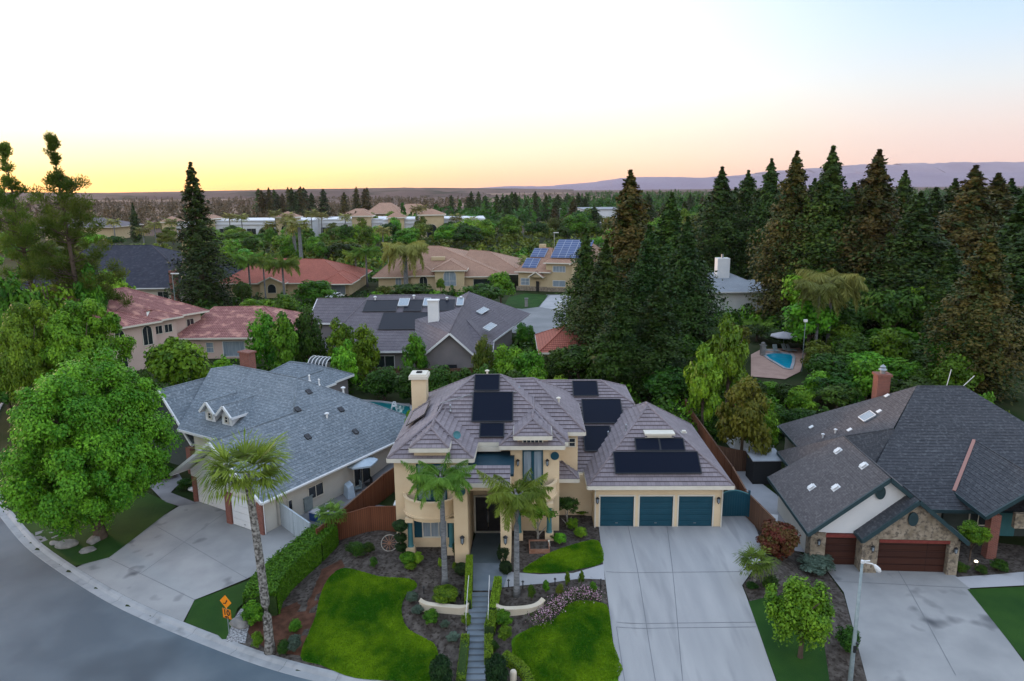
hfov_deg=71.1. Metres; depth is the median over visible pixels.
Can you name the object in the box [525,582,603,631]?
flower bed
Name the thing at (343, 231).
tree
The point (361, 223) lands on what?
tree
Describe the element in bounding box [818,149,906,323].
redwood tree
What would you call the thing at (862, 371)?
bush
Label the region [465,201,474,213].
conifer tree
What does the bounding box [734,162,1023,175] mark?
mountains
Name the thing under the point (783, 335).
parasol
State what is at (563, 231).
tree
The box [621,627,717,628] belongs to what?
slab joint
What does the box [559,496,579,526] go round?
garden tree
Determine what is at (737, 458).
fence
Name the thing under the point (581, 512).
shrub
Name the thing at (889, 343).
bush
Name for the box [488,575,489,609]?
handrail
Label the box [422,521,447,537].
window
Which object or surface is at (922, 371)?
shrubbery
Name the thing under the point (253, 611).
shrub
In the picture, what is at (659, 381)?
bush
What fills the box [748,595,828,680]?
lawn
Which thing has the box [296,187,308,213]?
conifer tree
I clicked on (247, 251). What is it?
tree
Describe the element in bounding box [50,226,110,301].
pine tree
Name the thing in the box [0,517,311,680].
street
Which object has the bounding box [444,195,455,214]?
conifer tree
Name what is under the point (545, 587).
shrub
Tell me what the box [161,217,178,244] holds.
palm tree
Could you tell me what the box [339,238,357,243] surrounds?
tree
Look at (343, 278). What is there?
house
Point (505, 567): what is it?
shrub
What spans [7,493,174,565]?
lawn
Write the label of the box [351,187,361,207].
conifer tree
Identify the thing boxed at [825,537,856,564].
garage door
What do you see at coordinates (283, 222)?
palm tree
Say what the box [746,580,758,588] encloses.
shrub
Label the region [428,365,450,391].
hedge shrub
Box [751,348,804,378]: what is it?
pool deck
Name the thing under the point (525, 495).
queen palm
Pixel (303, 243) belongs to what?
tree
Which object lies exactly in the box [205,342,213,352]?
window
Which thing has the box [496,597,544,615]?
garden wall
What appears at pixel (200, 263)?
conifer tree
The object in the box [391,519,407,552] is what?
tiered topiary
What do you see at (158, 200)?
stubble field
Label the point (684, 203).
conifer tree
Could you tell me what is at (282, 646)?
shrub
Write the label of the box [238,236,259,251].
tree
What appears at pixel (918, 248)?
redwood tree
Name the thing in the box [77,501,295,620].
driveway
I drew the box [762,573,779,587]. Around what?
shrub
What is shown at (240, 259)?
palm tree
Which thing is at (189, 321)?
window
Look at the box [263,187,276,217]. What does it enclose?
conifer tree
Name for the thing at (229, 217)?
palm tree
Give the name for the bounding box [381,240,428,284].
palm tree
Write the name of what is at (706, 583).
driveway
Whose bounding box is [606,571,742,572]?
slab joint
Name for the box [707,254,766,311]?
house
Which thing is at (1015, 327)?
bush
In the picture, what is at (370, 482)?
patio chair
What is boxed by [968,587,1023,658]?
lawn
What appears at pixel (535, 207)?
conifer tree
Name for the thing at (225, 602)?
warning sign
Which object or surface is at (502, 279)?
tree
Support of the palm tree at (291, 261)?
on the ground at (800, 376)
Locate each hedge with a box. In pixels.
[242,523,338,615]
[456,633,469,680]
[464,554,472,609]
[484,609,497,635]
[484,632,492,664]
[489,575,501,609]
[502,650,534,680]
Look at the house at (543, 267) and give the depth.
159.38 m
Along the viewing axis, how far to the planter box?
45.68 m
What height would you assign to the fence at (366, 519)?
2.754 m
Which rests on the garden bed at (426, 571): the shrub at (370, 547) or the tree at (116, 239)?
the shrub at (370, 547)
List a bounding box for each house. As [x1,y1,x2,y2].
[21,245,242,300]
[36,287,209,371]
[39,217,143,239]
[148,349,405,534]
[220,258,371,297]
[270,361,353,394]
[311,291,529,368]
[343,203,428,215]
[372,246,521,291]
[386,369,734,562]
[514,239,600,291]
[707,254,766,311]
[767,364,1023,574]
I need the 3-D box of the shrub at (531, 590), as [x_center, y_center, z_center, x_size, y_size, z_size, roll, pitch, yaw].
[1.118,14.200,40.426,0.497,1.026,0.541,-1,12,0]
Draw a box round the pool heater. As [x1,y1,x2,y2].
[303,494,312,512]
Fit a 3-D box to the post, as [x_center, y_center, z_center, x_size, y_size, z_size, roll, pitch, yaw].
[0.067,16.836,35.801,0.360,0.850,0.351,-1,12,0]
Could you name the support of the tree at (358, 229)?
on the ground at (800, 376)
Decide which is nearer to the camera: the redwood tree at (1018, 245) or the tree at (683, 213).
the redwood tree at (1018, 245)
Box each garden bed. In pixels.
[208,515,608,680]
[743,528,866,680]
[955,540,1023,576]
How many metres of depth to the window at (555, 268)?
157.40 m
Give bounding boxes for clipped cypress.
[428,653,452,680]
[484,653,508,680]
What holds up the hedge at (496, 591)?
on the garden bed at (426, 571)
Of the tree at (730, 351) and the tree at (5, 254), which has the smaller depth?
the tree at (730, 351)
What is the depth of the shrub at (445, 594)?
40.32 m
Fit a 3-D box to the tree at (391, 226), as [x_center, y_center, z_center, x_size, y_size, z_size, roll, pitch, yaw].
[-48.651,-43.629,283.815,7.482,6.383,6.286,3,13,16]
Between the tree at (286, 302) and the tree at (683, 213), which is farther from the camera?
the tree at (683, 213)
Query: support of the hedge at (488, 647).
on the garden bed at (426, 571)
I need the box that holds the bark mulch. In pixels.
[248,560,343,655]
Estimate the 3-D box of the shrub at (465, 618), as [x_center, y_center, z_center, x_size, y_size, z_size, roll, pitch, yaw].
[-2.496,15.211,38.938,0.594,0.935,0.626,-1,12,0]
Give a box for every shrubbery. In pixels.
[812,371,865,408]
[867,382,893,399]
[904,366,932,382]
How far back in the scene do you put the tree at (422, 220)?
305.04 m
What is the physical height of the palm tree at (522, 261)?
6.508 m
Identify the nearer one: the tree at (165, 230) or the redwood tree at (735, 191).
the redwood tree at (735, 191)
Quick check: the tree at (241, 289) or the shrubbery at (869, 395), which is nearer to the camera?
the shrubbery at (869, 395)
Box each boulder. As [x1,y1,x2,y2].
[49,540,58,544]
[54,539,78,548]
[79,546,95,553]
[86,535,99,544]
[229,616,248,628]
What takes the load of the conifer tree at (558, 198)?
on the ground at (800, 376)
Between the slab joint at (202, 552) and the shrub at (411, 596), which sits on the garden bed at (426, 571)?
the shrub at (411, 596)
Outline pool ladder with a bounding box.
[391,401,397,410]
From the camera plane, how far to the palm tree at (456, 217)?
324.37 m
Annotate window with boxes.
[114,331,124,350]
[116,356,128,366]
[142,325,153,345]
[155,325,162,334]
[157,291,168,298]
[164,323,172,332]
[186,318,193,325]
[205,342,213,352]
[222,341,244,356]
[247,228,255,233]
[267,284,276,292]
[287,498,293,509]
[307,481,323,498]
[331,285,345,293]
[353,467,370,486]
[377,355,394,367]
[395,278,401,284]
[419,277,427,285]
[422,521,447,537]
[427,224,436,236]
[443,271,455,285]
[444,365,456,368]
[473,279,493,284]
[521,278,529,284]
[522,440,542,442]
[553,266,565,271]
[553,280,564,286]
[565,437,575,446]
[968,514,984,525]
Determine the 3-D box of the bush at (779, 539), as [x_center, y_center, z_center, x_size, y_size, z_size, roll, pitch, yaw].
[16.786,12.581,45.283,2.661,2.325,2.815,-1,12,0]
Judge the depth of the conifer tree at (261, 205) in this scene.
522.01 m
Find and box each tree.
[0,141,68,293]
[0,271,46,403]
[0,299,57,405]
[0,348,184,541]
[3,245,29,263]
[12,263,34,279]
[18,131,135,314]
[29,278,75,315]
[38,298,136,387]
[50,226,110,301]
[72,245,83,252]
[73,262,109,309]
[81,233,107,243]
[98,270,136,289]
[103,217,120,244]
[104,236,125,243]
[127,202,142,241]
[134,225,152,242]
[134,368,155,394]
[143,336,212,385]
[144,220,162,242]
[152,243,172,249]
[154,226,178,237]
[156,232,175,242]
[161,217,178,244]
[164,162,240,306]
[210,238,247,268]
[212,357,229,367]
[216,231,227,239]
[220,213,235,225]
[223,225,242,229]
[226,227,241,238]
[226,231,249,242]
[226,251,263,298]
[231,281,252,301]
[233,239,243,249]
[234,213,249,227]
[236,248,254,255]
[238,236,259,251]
[239,298,274,306]
[244,309,279,370]
[246,254,276,298]
[250,188,259,217]
[252,233,263,239]
[253,194,267,217]
[254,190,266,217]
[255,238,271,247]
[255,239,266,250]
[256,253,302,294]
[259,226,276,234]
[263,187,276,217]
[263,219,278,244]
[264,227,277,243]
[266,311,299,368]
[267,209,281,229]
[270,189,276,208]
[271,234,295,247]
[273,194,281,209]
[273,293,300,310]
[276,238,298,257]
[278,194,287,214]
[278,217,291,233]
[280,212,295,224]
[283,223,302,254]
[284,187,289,209]
[284,188,294,212]
[285,218,310,256]
[289,236,306,250]
[290,191,303,214]
[292,279,336,301]
[293,304,329,361]
[296,186,309,212]
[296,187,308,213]
[301,227,315,237]
[302,188,313,210]
[304,209,318,227]
[304,235,320,251]
[308,193,318,211]
[312,241,328,256]
[314,211,327,233]
[316,188,332,216]
[317,233,329,241]
[323,222,336,234]
[325,317,356,365]
[326,242,361,259]
[330,338,358,383]
[332,224,355,239]
[338,192,350,214]
[338,213,351,224]
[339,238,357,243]
[341,249,364,266]
[348,224,361,238]
[350,242,380,286]
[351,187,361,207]
[351,192,361,209]
[352,323,380,380]
[356,217,371,227]
[356,225,374,242]
[360,188,372,209]
[366,187,372,207]
[369,232,380,243]
[372,225,391,241]
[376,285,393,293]
[377,232,390,241]
[380,222,397,235]
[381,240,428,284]
[390,217,401,230]
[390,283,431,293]
[391,228,417,243]
[400,332,429,370]
[406,227,419,238]
[410,205,423,220]
[413,216,432,232]
[414,222,430,239]
[416,204,428,211]
[432,223,457,240]
[436,279,444,291]
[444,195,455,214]
[448,213,463,222]
[452,222,482,241]
[457,218,475,233]
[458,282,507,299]
[464,216,476,241]
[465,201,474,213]
[467,191,476,205]
[471,334,495,372]
[475,191,482,211]
[476,219,495,236]
[481,195,491,215]
[487,271,515,302]
[490,219,499,226]
[491,195,500,213]
[492,343,524,374]
[497,195,514,218]
[498,216,521,234]
[500,214,518,225]
[508,192,513,211]
[511,192,523,220]
[517,255,528,265]
[520,504,558,538]
[522,221,548,233]
[523,200,531,221]
[530,191,541,222]
[540,195,550,221]
[544,217,563,229]
[548,206,559,219]
[551,198,561,217]
[551,228,596,332]
[555,225,572,237]
[556,194,562,208]
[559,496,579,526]
[561,239,644,378]
[563,196,569,210]
[563,213,588,233]
[565,201,577,216]
[570,210,592,222]
[576,193,580,208]
[577,196,591,210]
[583,286,650,397]
[586,221,602,234]
[588,206,603,234]
[590,235,604,244]
[592,169,656,294]
[601,216,611,231]
[621,192,722,335]
[622,224,666,343]
[625,286,696,397]
[638,216,731,349]
[640,209,650,224]
[643,194,658,221]
[650,204,664,221]
[651,218,662,224]
[680,201,689,212]
[680,208,691,219]
[682,215,701,235]
[683,342,723,425]
[686,194,696,209]
[690,166,759,279]
[699,187,738,249]
[705,312,749,402]
[715,375,771,457]
[720,321,751,343]
[731,158,784,283]
[731,170,759,277]
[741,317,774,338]
[743,150,823,321]
[743,323,771,341]
[746,397,779,447]
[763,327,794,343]
[763,574,835,658]
[766,145,869,329]
[790,331,825,347]
[792,279,845,340]
[795,268,868,344]
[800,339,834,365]
[806,178,820,212]
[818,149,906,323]
[848,182,866,214]
[852,191,974,333]
[860,327,924,342]
[890,170,916,227]
[897,245,966,337]
[917,229,1023,405]
[927,187,945,228]
[933,165,1006,271]
[940,178,960,218]
[957,520,992,560]
[960,194,1023,352]
[964,172,1017,235]
[978,391,995,404]
[995,225,1023,358]
[1006,178,1022,208]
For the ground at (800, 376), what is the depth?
87.60 m
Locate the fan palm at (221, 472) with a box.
[190,426,293,654]
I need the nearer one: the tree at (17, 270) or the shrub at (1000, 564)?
the shrub at (1000, 564)
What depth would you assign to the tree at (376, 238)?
266.84 m
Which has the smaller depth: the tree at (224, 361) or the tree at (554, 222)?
the tree at (224, 361)
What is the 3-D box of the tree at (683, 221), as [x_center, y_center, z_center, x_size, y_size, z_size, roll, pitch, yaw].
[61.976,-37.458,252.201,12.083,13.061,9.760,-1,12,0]
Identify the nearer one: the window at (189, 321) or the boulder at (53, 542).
the boulder at (53, 542)
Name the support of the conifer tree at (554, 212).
on the ground at (800, 376)
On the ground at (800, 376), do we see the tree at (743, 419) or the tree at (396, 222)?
the tree at (743, 419)
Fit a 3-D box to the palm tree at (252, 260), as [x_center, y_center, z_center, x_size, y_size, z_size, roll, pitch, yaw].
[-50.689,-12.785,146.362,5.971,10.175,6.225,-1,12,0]
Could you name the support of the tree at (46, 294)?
on the ground at (800, 376)
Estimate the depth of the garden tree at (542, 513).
46.10 m
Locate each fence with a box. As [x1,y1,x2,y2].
[279,502,310,535]
[316,467,394,534]
[336,506,396,539]
[338,367,472,381]
[685,399,746,491]
[719,446,746,470]
[745,490,775,532]
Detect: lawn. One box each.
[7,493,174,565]
[185,580,249,638]
[300,571,437,680]
[505,293,547,308]
[511,601,617,680]
[523,541,603,572]
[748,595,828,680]
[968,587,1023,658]
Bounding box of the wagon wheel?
[381,534,397,551]
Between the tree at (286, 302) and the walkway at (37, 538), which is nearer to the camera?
the walkway at (37, 538)
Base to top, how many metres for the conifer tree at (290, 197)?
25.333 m
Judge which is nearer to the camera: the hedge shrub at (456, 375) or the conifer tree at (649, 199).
the hedge shrub at (456, 375)
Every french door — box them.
[416,464,446,501]
[522,450,542,484]
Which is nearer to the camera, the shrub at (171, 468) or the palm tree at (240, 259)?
the shrub at (171, 468)
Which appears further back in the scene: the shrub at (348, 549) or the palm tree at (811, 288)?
the palm tree at (811, 288)
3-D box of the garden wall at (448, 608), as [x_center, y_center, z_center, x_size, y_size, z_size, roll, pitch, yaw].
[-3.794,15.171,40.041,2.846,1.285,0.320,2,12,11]
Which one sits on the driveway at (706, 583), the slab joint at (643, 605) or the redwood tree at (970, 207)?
the slab joint at (643, 605)
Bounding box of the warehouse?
[577,207,618,224]
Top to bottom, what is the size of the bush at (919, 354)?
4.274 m
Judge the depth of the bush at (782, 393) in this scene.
75.65 m
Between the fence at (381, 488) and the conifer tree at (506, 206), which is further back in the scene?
the conifer tree at (506, 206)
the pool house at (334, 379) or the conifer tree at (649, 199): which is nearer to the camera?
the pool house at (334, 379)
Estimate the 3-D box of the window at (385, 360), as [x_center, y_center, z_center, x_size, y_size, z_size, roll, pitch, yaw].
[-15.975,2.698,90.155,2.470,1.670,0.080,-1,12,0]
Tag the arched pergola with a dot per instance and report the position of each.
(325, 361)
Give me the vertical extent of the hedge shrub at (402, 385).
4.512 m
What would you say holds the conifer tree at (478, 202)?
on the ground at (800, 376)
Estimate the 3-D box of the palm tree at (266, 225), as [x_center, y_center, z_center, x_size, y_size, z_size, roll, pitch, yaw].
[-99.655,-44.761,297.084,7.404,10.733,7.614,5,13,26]
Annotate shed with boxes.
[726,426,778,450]
[745,448,781,483]
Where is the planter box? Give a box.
[529,539,549,553]
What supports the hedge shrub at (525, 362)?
on the ground at (800, 376)
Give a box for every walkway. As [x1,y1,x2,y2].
[31,530,57,542]
[150,473,195,505]
[473,563,507,590]
[504,564,604,586]
[956,572,1023,587]
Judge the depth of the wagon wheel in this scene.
45.69 m
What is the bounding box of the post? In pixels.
[510,669,516,680]
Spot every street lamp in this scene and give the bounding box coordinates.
[171,273,178,299]
[801,319,807,370]
[848,560,880,680]
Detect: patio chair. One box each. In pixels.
[354,480,361,492]
[364,476,372,486]
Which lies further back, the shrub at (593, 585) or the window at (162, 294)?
the window at (162, 294)
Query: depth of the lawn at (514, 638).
37.41 m
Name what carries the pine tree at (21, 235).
on the ground at (800, 376)
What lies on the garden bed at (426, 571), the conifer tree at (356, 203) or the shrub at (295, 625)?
the shrub at (295, 625)
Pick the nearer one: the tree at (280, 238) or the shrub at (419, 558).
the shrub at (419, 558)
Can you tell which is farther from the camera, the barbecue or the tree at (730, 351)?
the tree at (730, 351)
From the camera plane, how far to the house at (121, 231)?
346.18 m
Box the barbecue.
[343,480,354,499]
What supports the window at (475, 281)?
in the house at (457, 269)
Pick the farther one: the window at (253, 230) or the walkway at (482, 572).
the window at (253, 230)
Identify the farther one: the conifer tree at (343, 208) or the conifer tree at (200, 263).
the conifer tree at (343, 208)
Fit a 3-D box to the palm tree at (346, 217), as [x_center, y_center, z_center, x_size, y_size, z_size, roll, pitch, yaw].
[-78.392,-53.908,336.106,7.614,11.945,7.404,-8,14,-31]
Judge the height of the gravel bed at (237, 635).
0.247 m
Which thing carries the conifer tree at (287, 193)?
on the ground at (800, 376)
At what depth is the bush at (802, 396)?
72.08 m
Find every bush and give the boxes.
[0,366,14,426]
[514,322,534,344]
[551,343,590,378]
[580,341,628,382]
[639,363,689,399]
[659,330,709,380]
[749,382,767,396]
[755,519,800,560]
[761,381,778,397]
[771,383,796,405]
[772,402,789,429]
[776,315,788,329]
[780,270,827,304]
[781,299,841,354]
[783,385,820,411]
[786,406,821,422]
[800,370,830,402]
[804,353,854,373]
[811,298,865,344]
[814,383,866,408]
[826,324,859,346]
[830,333,874,361]
[844,351,893,376]
[845,278,891,332]
[845,358,883,400]
[860,287,930,331]
[868,328,915,364]
[883,357,928,380]
[890,375,940,392]
[906,282,952,325]
[907,340,935,366]
[923,337,948,345]
[925,353,984,390]
[927,343,972,369]
[1002,314,1023,348]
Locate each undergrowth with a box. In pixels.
[153,245,866,444]
[222,219,697,270]
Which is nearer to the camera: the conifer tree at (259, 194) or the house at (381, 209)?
the house at (381, 209)
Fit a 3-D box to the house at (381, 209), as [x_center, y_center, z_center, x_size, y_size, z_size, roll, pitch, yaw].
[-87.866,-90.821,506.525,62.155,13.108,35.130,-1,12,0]
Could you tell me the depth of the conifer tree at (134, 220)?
324.81 m
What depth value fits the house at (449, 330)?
96.96 m
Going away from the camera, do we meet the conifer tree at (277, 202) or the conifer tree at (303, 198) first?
the conifer tree at (303, 198)
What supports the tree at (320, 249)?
on the ground at (800, 376)
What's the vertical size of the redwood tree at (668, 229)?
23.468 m
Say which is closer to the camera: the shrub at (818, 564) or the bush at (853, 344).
the shrub at (818, 564)
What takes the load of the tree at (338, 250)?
on the ground at (800, 376)
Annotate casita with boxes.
[535,325,587,371]
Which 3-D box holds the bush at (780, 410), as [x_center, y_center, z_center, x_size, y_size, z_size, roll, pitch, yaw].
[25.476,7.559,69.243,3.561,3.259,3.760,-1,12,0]
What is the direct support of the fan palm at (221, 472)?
on the garden bed at (426, 571)
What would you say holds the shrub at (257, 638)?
on the garden bed at (426, 571)
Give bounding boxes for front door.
[474,495,500,532]
[536,281,538,290]
[999,513,1014,535]
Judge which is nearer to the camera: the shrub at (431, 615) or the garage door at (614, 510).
the shrub at (431, 615)
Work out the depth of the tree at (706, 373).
67.68 m
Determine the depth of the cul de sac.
125.11 m
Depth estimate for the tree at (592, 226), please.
307.80 m
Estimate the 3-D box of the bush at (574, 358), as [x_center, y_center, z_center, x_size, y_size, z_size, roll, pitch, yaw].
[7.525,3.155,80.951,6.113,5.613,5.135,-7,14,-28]
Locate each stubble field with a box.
[20,199,242,202]
[33,206,347,215]
[486,192,571,194]
[490,196,611,201]
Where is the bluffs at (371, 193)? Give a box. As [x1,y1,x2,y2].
[8,189,490,200]
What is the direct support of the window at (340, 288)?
in the house at (343, 278)
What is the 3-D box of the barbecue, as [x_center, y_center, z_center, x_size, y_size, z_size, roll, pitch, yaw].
[-12.747,11.698,56.095,0.600,1.150,1.200,-7,14,-29]
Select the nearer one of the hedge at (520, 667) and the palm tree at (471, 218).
the hedge at (520, 667)
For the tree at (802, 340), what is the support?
on the ground at (800, 376)
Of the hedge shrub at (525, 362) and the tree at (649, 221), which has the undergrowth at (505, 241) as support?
the tree at (649, 221)
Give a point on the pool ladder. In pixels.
(395, 406)
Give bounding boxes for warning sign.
[220,596,230,633]
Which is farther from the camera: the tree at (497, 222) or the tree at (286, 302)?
the tree at (497, 222)
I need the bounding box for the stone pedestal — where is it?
[759,342,766,355]
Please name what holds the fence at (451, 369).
on the ground at (800, 376)
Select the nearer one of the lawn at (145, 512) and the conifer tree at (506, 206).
the lawn at (145, 512)
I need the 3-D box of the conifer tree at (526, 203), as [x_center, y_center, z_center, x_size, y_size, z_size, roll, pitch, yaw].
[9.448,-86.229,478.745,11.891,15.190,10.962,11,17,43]
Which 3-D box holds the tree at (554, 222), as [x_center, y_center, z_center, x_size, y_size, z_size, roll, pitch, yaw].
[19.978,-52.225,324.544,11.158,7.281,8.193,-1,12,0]
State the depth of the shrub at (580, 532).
46.90 m
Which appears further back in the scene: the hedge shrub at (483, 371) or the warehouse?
the warehouse
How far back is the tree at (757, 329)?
105.13 m
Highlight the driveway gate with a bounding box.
[722,490,750,516]
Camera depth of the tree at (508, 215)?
338.30 m
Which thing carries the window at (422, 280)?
in the house at (457, 269)
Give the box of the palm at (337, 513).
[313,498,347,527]
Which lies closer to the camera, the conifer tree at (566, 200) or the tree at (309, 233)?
the tree at (309, 233)
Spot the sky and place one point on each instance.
(260, 94)
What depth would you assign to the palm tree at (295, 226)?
212.53 m
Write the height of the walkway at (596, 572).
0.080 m
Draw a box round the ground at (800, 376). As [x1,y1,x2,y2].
[0,186,1023,680]
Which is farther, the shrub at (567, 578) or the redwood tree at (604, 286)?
the redwood tree at (604, 286)
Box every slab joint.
[111,559,194,599]
[158,527,245,577]
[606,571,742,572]
[616,627,624,680]
[619,622,734,623]
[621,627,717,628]
[628,527,655,680]
[667,528,682,680]
[839,581,963,587]
[898,571,955,674]
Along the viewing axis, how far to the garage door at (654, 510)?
48.51 m
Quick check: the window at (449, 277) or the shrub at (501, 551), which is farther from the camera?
the window at (449, 277)
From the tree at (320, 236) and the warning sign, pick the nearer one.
the warning sign
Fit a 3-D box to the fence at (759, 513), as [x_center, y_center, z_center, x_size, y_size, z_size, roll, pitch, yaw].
[16.765,12.014,48.661,0.117,2.285,3.882,-3,12,-10]
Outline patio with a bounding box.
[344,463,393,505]
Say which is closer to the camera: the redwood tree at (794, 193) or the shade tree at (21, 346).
the shade tree at (21, 346)
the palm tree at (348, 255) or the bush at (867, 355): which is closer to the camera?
the bush at (867, 355)
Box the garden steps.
[466,592,487,680]
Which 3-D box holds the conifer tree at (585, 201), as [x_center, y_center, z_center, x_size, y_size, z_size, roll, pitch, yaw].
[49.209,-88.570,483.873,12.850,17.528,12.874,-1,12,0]
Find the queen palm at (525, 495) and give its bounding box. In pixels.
[476,468,553,597]
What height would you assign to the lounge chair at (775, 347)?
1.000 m
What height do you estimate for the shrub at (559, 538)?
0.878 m
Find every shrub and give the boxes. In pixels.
[155,466,174,477]
[176,478,191,489]
[240,599,262,625]
[251,631,263,647]
[277,638,288,654]
[287,634,301,651]
[288,618,302,632]
[345,541,353,554]
[350,541,368,556]
[362,366,396,399]
[364,541,374,554]
[369,556,377,567]
[391,366,420,404]
[399,551,415,563]
[404,562,416,569]
[405,591,418,601]
[411,604,423,614]
[414,551,422,563]
[422,608,439,623]
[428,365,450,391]
[431,584,458,603]
[439,619,449,627]
[445,630,459,641]
[448,367,472,384]
[454,562,466,575]
[460,613,470,626]
[473,363,497,374]
[490,640,498,651]
[496,543,509,560]
[496,608,513,626]
[497,625,511,640]
[499,560,512,574]
[505,369,526,377]
[511,349,544,377]
[527,365,548,379]
[528,584,535,599]
[540,349,567,378]
[542,580,549,592]
[554,532,566,543]
[555,583,563,594]
[564,571,569,585]
[566,517,577,529]
[573,527,586,537]
[575,511,588,514]
[578,570,584,584]
[589,581,597,591]
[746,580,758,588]
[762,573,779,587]
[796,553,835,575]
[834,624,861,653]
[957,561,970,572]
[974,564,987,574]
[989,558,1008,571]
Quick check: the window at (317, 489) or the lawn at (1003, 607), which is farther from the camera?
the window at (317, 489)
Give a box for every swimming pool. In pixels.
[363,399,411,413]
[763,352,794,369]
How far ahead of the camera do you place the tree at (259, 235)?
285.04 m
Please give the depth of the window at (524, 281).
160.39 m
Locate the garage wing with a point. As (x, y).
(217, 332)
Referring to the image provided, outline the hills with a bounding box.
[485,171,1023,189]
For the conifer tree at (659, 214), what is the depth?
362.72 m
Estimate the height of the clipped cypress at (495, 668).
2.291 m
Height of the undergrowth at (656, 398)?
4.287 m
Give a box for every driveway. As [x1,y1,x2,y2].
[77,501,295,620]
[538,295,569,309]
[599,516,775,680]
[826,564,1023,680]
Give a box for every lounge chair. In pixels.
[772,344,779,351]
[781,343,791,352]
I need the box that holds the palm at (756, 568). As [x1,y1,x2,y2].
[733,542,782,582]
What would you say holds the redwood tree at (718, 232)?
on the ground at (800, 376)
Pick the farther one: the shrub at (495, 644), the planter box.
the planter box
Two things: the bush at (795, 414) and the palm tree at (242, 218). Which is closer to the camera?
the bush at (795, 414)
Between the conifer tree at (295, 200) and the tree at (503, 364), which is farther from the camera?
the conifer tree at (295, 200)
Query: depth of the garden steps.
38.25 m
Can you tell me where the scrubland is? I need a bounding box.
[0,190,709,230]
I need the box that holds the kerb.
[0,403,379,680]
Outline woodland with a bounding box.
[400,187,1023,225]
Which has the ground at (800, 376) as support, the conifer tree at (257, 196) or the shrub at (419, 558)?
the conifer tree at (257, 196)
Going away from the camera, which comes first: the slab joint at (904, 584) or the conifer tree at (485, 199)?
the slab joint at (904, 584)
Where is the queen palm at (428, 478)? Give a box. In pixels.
[400,452,476,584]
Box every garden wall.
[419,598,468,614]
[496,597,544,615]
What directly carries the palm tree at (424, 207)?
on the ground at (800, 376)
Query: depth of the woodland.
575.76 m
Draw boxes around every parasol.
[347,456,377,477]
[770,331,796,350]
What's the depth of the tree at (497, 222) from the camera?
374.33 m
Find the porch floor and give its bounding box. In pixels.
[471,533,500,562]
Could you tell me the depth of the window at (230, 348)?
98.45 m
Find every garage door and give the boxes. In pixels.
[197,478,225,509]
[231,496,255,529]
[600,496,633,525]
[639,496,672,525]
[678,496,712,525]
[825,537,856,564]
[877,542,945,571]
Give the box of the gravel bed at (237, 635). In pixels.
[226,609,248,647]
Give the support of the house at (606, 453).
on the ground at (800, 376)
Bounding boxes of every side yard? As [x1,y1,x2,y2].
[300,463,390,526]
[736,471,804,551]
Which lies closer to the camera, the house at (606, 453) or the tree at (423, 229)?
the house at (606, 453)
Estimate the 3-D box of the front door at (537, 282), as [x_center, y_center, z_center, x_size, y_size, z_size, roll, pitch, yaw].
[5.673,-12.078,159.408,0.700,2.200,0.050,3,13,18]
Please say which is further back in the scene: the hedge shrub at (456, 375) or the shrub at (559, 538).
the hedge shrub at (456, 375)
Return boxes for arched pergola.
[308,355,337,369]
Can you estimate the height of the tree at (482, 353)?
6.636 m
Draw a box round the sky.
[0,0,1023,192]
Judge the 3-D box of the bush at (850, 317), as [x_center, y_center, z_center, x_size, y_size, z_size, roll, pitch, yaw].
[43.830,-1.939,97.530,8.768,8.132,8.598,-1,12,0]
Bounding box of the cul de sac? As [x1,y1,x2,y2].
[512,295,566,333]
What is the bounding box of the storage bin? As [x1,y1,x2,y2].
[309,507,328,523]
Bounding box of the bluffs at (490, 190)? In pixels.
[6,187,574,195]
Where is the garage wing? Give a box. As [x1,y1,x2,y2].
[177,306,300,358]
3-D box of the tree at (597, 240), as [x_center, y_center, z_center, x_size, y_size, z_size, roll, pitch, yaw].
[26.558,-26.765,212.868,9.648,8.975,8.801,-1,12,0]
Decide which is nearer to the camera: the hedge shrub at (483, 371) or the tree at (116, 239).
the hedge shrub at (483, 371)
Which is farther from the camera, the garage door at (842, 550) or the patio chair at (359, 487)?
the patio chair at (359, 487)
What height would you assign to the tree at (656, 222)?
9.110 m
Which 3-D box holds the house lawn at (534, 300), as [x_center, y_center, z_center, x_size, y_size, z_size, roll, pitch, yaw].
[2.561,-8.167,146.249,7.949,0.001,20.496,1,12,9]
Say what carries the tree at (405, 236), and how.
on the ground at (800, 376)

